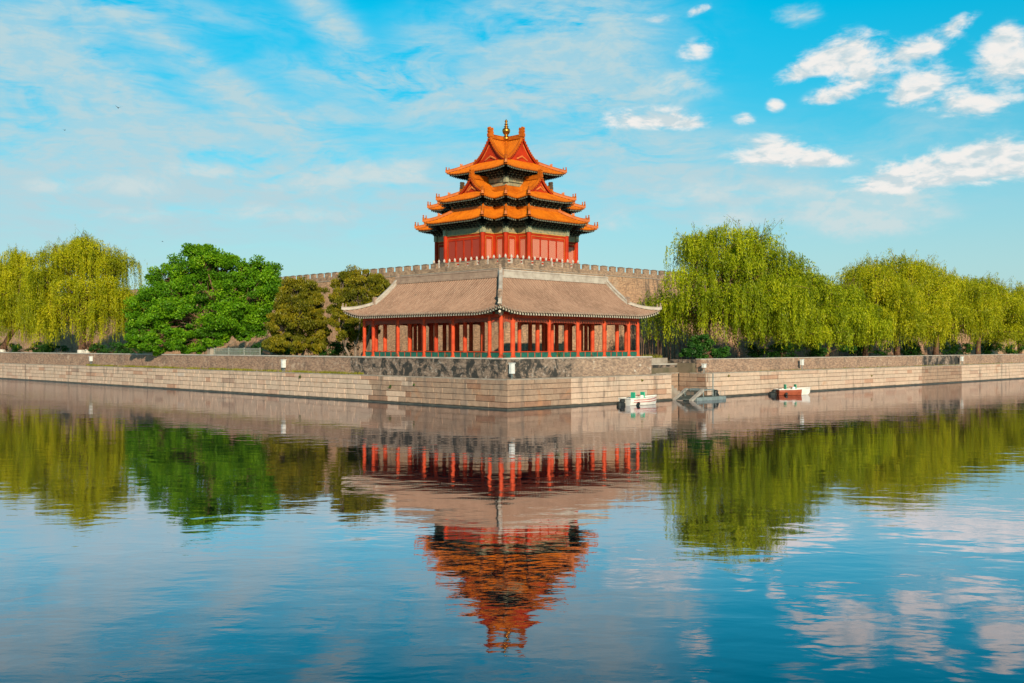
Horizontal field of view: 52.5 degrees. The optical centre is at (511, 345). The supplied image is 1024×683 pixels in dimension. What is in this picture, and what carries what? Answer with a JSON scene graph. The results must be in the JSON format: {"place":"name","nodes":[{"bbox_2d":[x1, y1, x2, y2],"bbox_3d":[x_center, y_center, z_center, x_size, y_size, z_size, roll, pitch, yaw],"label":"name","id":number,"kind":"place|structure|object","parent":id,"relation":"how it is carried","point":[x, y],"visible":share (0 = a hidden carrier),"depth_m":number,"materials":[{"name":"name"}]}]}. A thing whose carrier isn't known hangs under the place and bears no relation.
{"place":"outdoors","nodes":[
{"label":"outdoors","id":0,"kind":"place"},
{"bbox_2d":[414,120,597,266],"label":"corner tower","id":1,"kind":"structure","parent":0,"point":[506,200],"depth_m":114.01,"materials":[{"name":"orange tile"}]},
{"bbox_2d":[439,246,443,262],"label":"door leaf","id":2,"kind":"structure","parent":1,"relation":"in","point":[441,249],"depth_m":121.30,"materials":[{"name":"paint"}]},
{"bbox_2d":[448,241,455,261],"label":"door leaf","id":3,"kind":"structure","parent":1,"relation":"in","point":[451,244],"depth_m":114.71,"materials":[{"name":"paint"}]},
{"bbox_2d":[456,240,463,264],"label":"door leaf","id":4,"kind":"structure","parent":1,"relation":"in","point":[459,243],"depth_m":113.87,"materials":[{"name":"paint"}]},
{"bbox_2d":[464,239,471,264],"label":"door leaf","id":5,"kind":"structure","parent":1,"relation":"in","point":[467,242],"depth_m":112.87,"materials":[{"name":"paint"}]},
{"bbox_2d":[472,238,479,263],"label":"door leaf","id":6,"kind":"structure","parent":1,"relation":"in","point":[475,242],"depth_m":111.94,"materials":[{"name":"paint"}]},
{"bbox_2d":[486,238,491,259],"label":"door leaf","id":7,"kind":"structure","parent":1,"relation":"in","point":[488,240],"depth_m":111.91,"materials":[{"name":"paint"}]},
{"bbox_2d":[497,238,502,261],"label":"door leaf","id":8,"kind":"structure","parent":1,"relation":"in","point":[500,240],"depth_m":111.83,"materials":[{"name":"paint"}]},
{"bbox_2d":[509,238,514,261],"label":"door leaf","id":9,"kind":"structure","parent":1,"relation":"in","point":[511,240],"depth_m":111.89,"materials":[{"name":"paint"}]},
{"bbox_2d":[520,238,525,262],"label":"door leaf","id":10,"kind":"structure","parent":1,"relation":"in","point":[523,240],"depth_m":111.91,"materials":[{"name":"paint"}]},
{"bbox_2d":[532,238,539,263],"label":"door leaf","id":11,"kind":"structure","parent":1,"relation":"in","point":[535,242],"depth_m":111.97,"materials":[{"name":"paint"}]},
{"bbox_2d":[540,239,547,263],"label":"door leaf","id":12,"kind":"structure","parent":1,"relation":"in","point":[543,242],"depth_m":112.85,"materials":[{"name":"paint"}]},
{"bbox_2d":[548,240,555,261],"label":"door leaf","id":13,"kind":"structure","parent":1,"relation":"in","point":[551,243],"depth_m":113.87,"materials":[{"name":"paint"}]},
{"bbox_2d":[556,241,563,261],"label":"door leaf","id":14,"kind":"structure","parent":1,"relation":"in","point":[559,244],"depth_m":114.69,"materials":[{"name":"paint"}]},
{"bbox_2d":[569,246,573,266],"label":"door leaf","id":15,"kind":"structure","parent":1,"relation":"in","point":[571,249],"depth_m":121.33,"materials":[{"name":"paint"}]},
{"bbox_2d":[0,378,1023,682],"bbox_3d":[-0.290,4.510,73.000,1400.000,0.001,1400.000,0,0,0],"label":"water","id":16,"kind":"structure","parent":0,"point":[830,536],"depth_m":24.30,"materials":[{"name":"blue liquid"}]},
{"bbox_2d":[0,363,520,409],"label":"granite embankment","id":17,"kind":"structure","parent":16,"relation":"in","point":[483,393],"depth_m":92.03,"materials":[{"name":"stone"}]},
{"bbox_2d":[0,352,350,373],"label":"brick parapet","id":18,"kind":"structure","parent":17,"relation":"on","point":[298,362],"depth_m":105.78,"materials":[{"name":"brick"}]},
{"bbox_2d":[86,364,363,374],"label":"grass","id":19,"kind":"structure","parent":17,"relation":"on","point":[273,370],"depth_m":99.61,"materials":[{"name":"green plant"}]},
{"bbox_2d":[281,359,285,369],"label":"equipment box","id":20,"kind":"object","parent":17,"relation":"on","point":[283,363],"visible":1,"depth_m":93.51,"materials":[{"name":"paint"}]},
{"bbox_2d":[350,356,651,378],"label":"brick parapet","id":21,"kind":"structure","parent":17,"relation":"on","point":[498,368],"depth_m":79.61,"materials":[{"name":"stone"}]},
{"bbox_2d":[508,363,515,378],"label":"equipment box","id":22,"kind":"object","parent":17,"relation":"on","point":[511,368],"visible":1,"depth_m":73.89,"materials":[{"name":"paint"}]},
{"bbox_2d":[506,374,672,409],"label":"granite embankment","id":23,"kind":"structure","parent":16,"relation":"in","point":[537,393],"depth_m":78.61,"materials":[{"name":"stone"}]},
{"bbox_2d":[617,392,656,405],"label":"motor boat","id":24,"kind":"object","parent":16,"relation":"on","point":[640,399],"visible":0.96,"depth_m":78.90,"materials":[{"name":"white plastic"}]},
{"bbox_2d":[673,373,714,400],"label":"gangway","id":25,"kind":"object","parent":16,"relation":"in","point":[690,397],"visible":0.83,"depth_m":86.32,"materials":[{"name":"metal"}]},
{"bbox_2d":[685,387,725,400],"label":"floating pontoon","id":26,"kind":"object","parent":16,"relation":"on","point":[716,396],"visible":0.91,"depth_m":86.85,"materials":[{"name":"metal"}]},
{"bbox_2d":[768,384,809,394],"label":"motor boat","id":27,"kind":"object","parent":16,"relation":"on","point":[794,390],"visible":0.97,"depth_m":95.15,"materials":[{"name":"red plastic"}]},
{"bbox_2d":[656,363,1023,396],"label":"granite embankment","id":28,"kind":"structure","parent":16,"relation":"in","point":[742,383],"depth_m":107.33,"materials":[{"name":"stone"}]},
{"bbox_2d":[652,359,695,367],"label":"brick parapet","id":29,"kind":"structure","parent":28,"relation":"on","point":[673,362],"depth_m":92.22,"materials":[{"name":"brick"}]},
{"bbox_2d":[671,385,682,398],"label":"stone stair","id":30,"kind":"object","parent":28,"relation":"on","point":[675,392],"visible":0.11,"depth_m":89.25,"materials":[{"name":"beige stone"}]},
{"bbox_2d":[799,359,803,369],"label":"equipment box","id":31,"kind":"object","parent":28,"relation":"on","point":[801,362],"visible":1,"depth_m":102.62,"materials":[{"name":"paint"}]},
{"bbox_2d":[696,354,1023,372],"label":"brick parapet","id":32,"kind":"structure","parent":28,"relation":"on","point":[742,364],"depth_m":109.52,"materials":[{"name":"brick"}]},
{"bbox_2d":[0,0,1023,292],"label":"sky","id":33,"kind":"structure","parent":0,"point":[308,137],"materials":[{"name":"blue"}]},
{"bbox_2d":[652,354,974,373],"bbox_3d":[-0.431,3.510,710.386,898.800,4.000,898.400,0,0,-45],"label":"ground","id":34,"kind":"structure","parent":0,"point":[685,368],"depth_m":91.90,"materials":[{"name":"grey stone"}]},
{"bbox_2d":[0,342,41,351],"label":"shrub","id":35,"kind":"object","parent":34,"relation":"on","point":[14,347],"visible":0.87,"depth_m":158.47,"materials":[{"name":"green plant"}]},
{"bbox_2d":[0,243,62,351],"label":"willow tree","id":36,"kind":"object","parent":34,"relation":"on","point":[9,280],"visible":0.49,"depth_m":155.44,"materials":[{"name":"green plant"}]},
{"bbox_2d":[32,343,68,352],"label":"shrub","id":37,"kind":"object","parent":34,"relation":"on","point":[43,349],"visible":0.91,"depth_m":150.43,"materials":[{"name":"green plant"}]},
{"bbox_2d":[15,229,148,352],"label":"willow tree","id":38,"kind":"object","parent":34,"relation":"on","point":[81,303],"visible":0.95,"depth_m":134.76,"materials":[{"name":"green plant"}]},
{"bbox_2d":[88,342,134,352],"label":"shrub","id":39,"kind":"object","parent":34,"relation":"on","point":[99,348],"visible":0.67,"depth_m":135.46,"materials":[{"name":"green plant"}]},
{"bbox_2d":[115,342,153,353],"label":"shrub","id":40,"kind":"object","parent":34,"relation":"on","point":[118,345],"visible":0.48,"depth_m":129.91,"materials":[{"name":"green plant"}]},
{"bbox_2d":[121,243,282,355],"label":"broadleaf tree","id":41,"kind":"object","parent":34,"relation":"on","point":[174,298],"visible":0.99,"depth_m":110.87,"materials":[{"name":"green plant"}]},
{"bbox_2d":[207,346,216,353],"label":"stone pier","id":42,"kind":"structure","parent":34,"relation":"on","point":[210,350],"depth_m":110.31,"materials":[{"name":"beige stone"}]},
{"bbox_2d":[214,348,260,354],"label":"metal railing","id":43,"kind":"object","parent":34,"relation":"on","point":[229,351],"visible":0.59,"depth_m":106.82,"materials":[{"name":"grey metal"}]},
{"bbox_2d":[239,342,291,354],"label":"shrub","id":44,"kind":"object","parent":34,"relation":"on","point":[287,352],"visible":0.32,"depth_m":108.18,"materials":[{"name":"green plant"}]},
{"bbox_2d":[261,276,331,354],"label":"cypress tree","id":45,"kind":"object","parent":34,"relation":"on","point":[298,301],"visible":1,"depth_m":99.08,"materials":[{"name":"green plant"}]},
{"bbox_2d":[305,339,359,355],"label":"shrub","id":46,"kind":"object","parent":34,"relation":"on","point":[337,349],"visible":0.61,"depth_m":100.80,"materials":[{"name":"green plant"}]},
{"bbox_2d":[325,265,390,355],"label":"cypress tree","id":47,"kind":"object","parent":34,"relation":"on","point":[351,286],"visible":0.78,"depth_m":96.11,"materials":[{"name":"green plant"}]},
{"bbox_2d":[341,264,661,357],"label":"red gallery","id":48,"kind":"object","parent":34,"relation":"on","point":[547,301],"visible":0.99,"depth_m":87.49,"materials":[{"name":"grey tile"}]},
{"bbox_2d":[0,257,1023,358],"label":"city wall","id":49,"kind":"structure","parent":34,"relation":"on","point":[635,285],"depth_m":118.32,"materials":[{"name":"brick"}]},
{"bbox_2d":[433,254,578,267],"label":"marble balustrade","id":50,"kind":"object","parent":49,"relation":"on","point":[505,255],"visible":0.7,"depth_m":109.67,"materials":[{"name":"white stone"}]},
{"bbox_2d":[596,318,716,360],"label":"creeper","id":51,"kind":"object","parent":34,"relation":"on","point":[660,347],"visible":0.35,"depth_m":108.22,"materials":[{"name":"green plant"}]},
{"bbox_2d":[652,358,667,363],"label":"stone planter","id":52,"kind":"object","parent":34,"relation":"on","point":[659,360],"visible":0.46,"depth_m":92.03,"materials":[{"name":"beige stone"}]},
{"bbox_2d":[641,353,661,357],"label":"grass","id":53,"kind":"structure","parent":52,"relation":"in","point":[655,356],"depth_m":92.60,"materials":[{"name":"green plant"}]},
{"bbox_2d":[678,334,730,358],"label":"round bush","id":54,"kind":"object","parent":34,"relation":"on","point":[699,346],"visible":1,"depth_m":95.87,"materials":[{"name":"green plant"}]},
{"bbox_2d":[637,216,822,358],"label":"willow tree","id":55,"kind":"object","parent":34,"relation":"on","point":[780,297],"visible":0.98,"depth_m":100.49,"materials":[{"name":"green plant"}]},
{"bbox_2d":[744,342,803,357],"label":"shrub","id":56,"kind":"object","parent":34,"relation":"on","point":[771,354],"visible":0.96,"depth_m":110.27,"materials":[{"name":"green plant"}]},
{"bbox_2d":[719,267,856,356],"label":"willow tree","id":57,"kind":"object","parent":34,"relation":"on","point":[828,309],"visible":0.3,"depth_m":108.79,"materials":[{"name":"green plant"}]},
{"bbox_2d":[752,278,894,356],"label":"willow tree","id":58,"kind":"object","parent":34,"relation":"on","point":[861,311],"visible":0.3,"depth_m":117.82,"materials":[{"name":"green plant"}]},
{"bbox_2d":[804,341,856,356],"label":"shrub","id":59,"kind":"object","parent":34,"relation":"on","point":[815,352],"visible":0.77,"depth_m":117.80,"materials":[{"name":"green plant"}]},
{"bbox_2d":[844,339,891,355],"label":"shrub","id":60,"kind":"object","parent":34,"relation":"on","point":[859,352],"visible":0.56,"depth_m":124.93,"materials":[{"name":"green plant"}]},
{"bbox_2d":[806,257,935,355],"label":"willow tree","id":61,"kind":"object","parent":34,"relation":"on","point":[878,287],"visible":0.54,"depth_m":121.42,"materials":[{"name":"green plant"}]},
{"bbox_2d":[840,249,979,355],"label":"willow tree","id":62,"kind":"object","parent":34,"relation":"on","point":[917,270],"visible":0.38,"depth_m":129.60,"materials":[{"name":"green plant"}]},
{"bbox_2d":[900,342,923,355],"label":"shrub","id":63,"kind":"object","parent":34,"relation":"on","point":[911,351],"visible":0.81,"depth_m":134.66,"materials":[{"name":"green plant"}]},
{"bbox_2d":[882,257,1006,354],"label":"willow tree","id":64,"kind":"object","parent":34,"relation":"on","point":[970,298],"visible":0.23,"depth_m":136.67,"materials":[{"name":"green plant"}]},
{"bbox_2d":[933,341,973,354],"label":"shrub","id":65,"kind":"object","parent":34,"relation":"on","point":[954,348],"visible":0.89,"depth_m":143.12,"materials":[{"name":"green plant"}]},
{"bbox_2d":[921,272,1023,354],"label":"willow tree","id":66,"kind":"object","parent":34,"relation":"on","point":[1014,319],"visible":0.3,"depth_m":147.08,"materials":[{"name":"green plant"}]},
{"bbox_2d":[975,340,1007,353],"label":"shrub","id":67,"kind":"object","parent":34,"relation":"on","point":[985,350],"visible":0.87,"depth_m":152.17,"materials":[{"name":"green plant"}]},
{"bbox_2d":[960,279,1023,353],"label":"willow tree","id":68,"kind":"object","parent":34,"relation":"on","point":[1018,290],"visible":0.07,"depth_m":160.73,"materials":[{"name":"green plant"}]},
{"bbox_2d":[1000,341,1023,353],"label":"shrub","id":69,"kind":"object","parent":34,"relation":"on","point":[1009,350],"visible":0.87,"depth_m":160.67,"materials":[{"name":"green plant"}]},
{"bbox_2d":[760,362,1016,370],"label":"grass","id":70,"kind":"structure","parent":0,"point":[900,366],"depth_m":121.10,"materials":[{"name":"green plant"}]}
]}

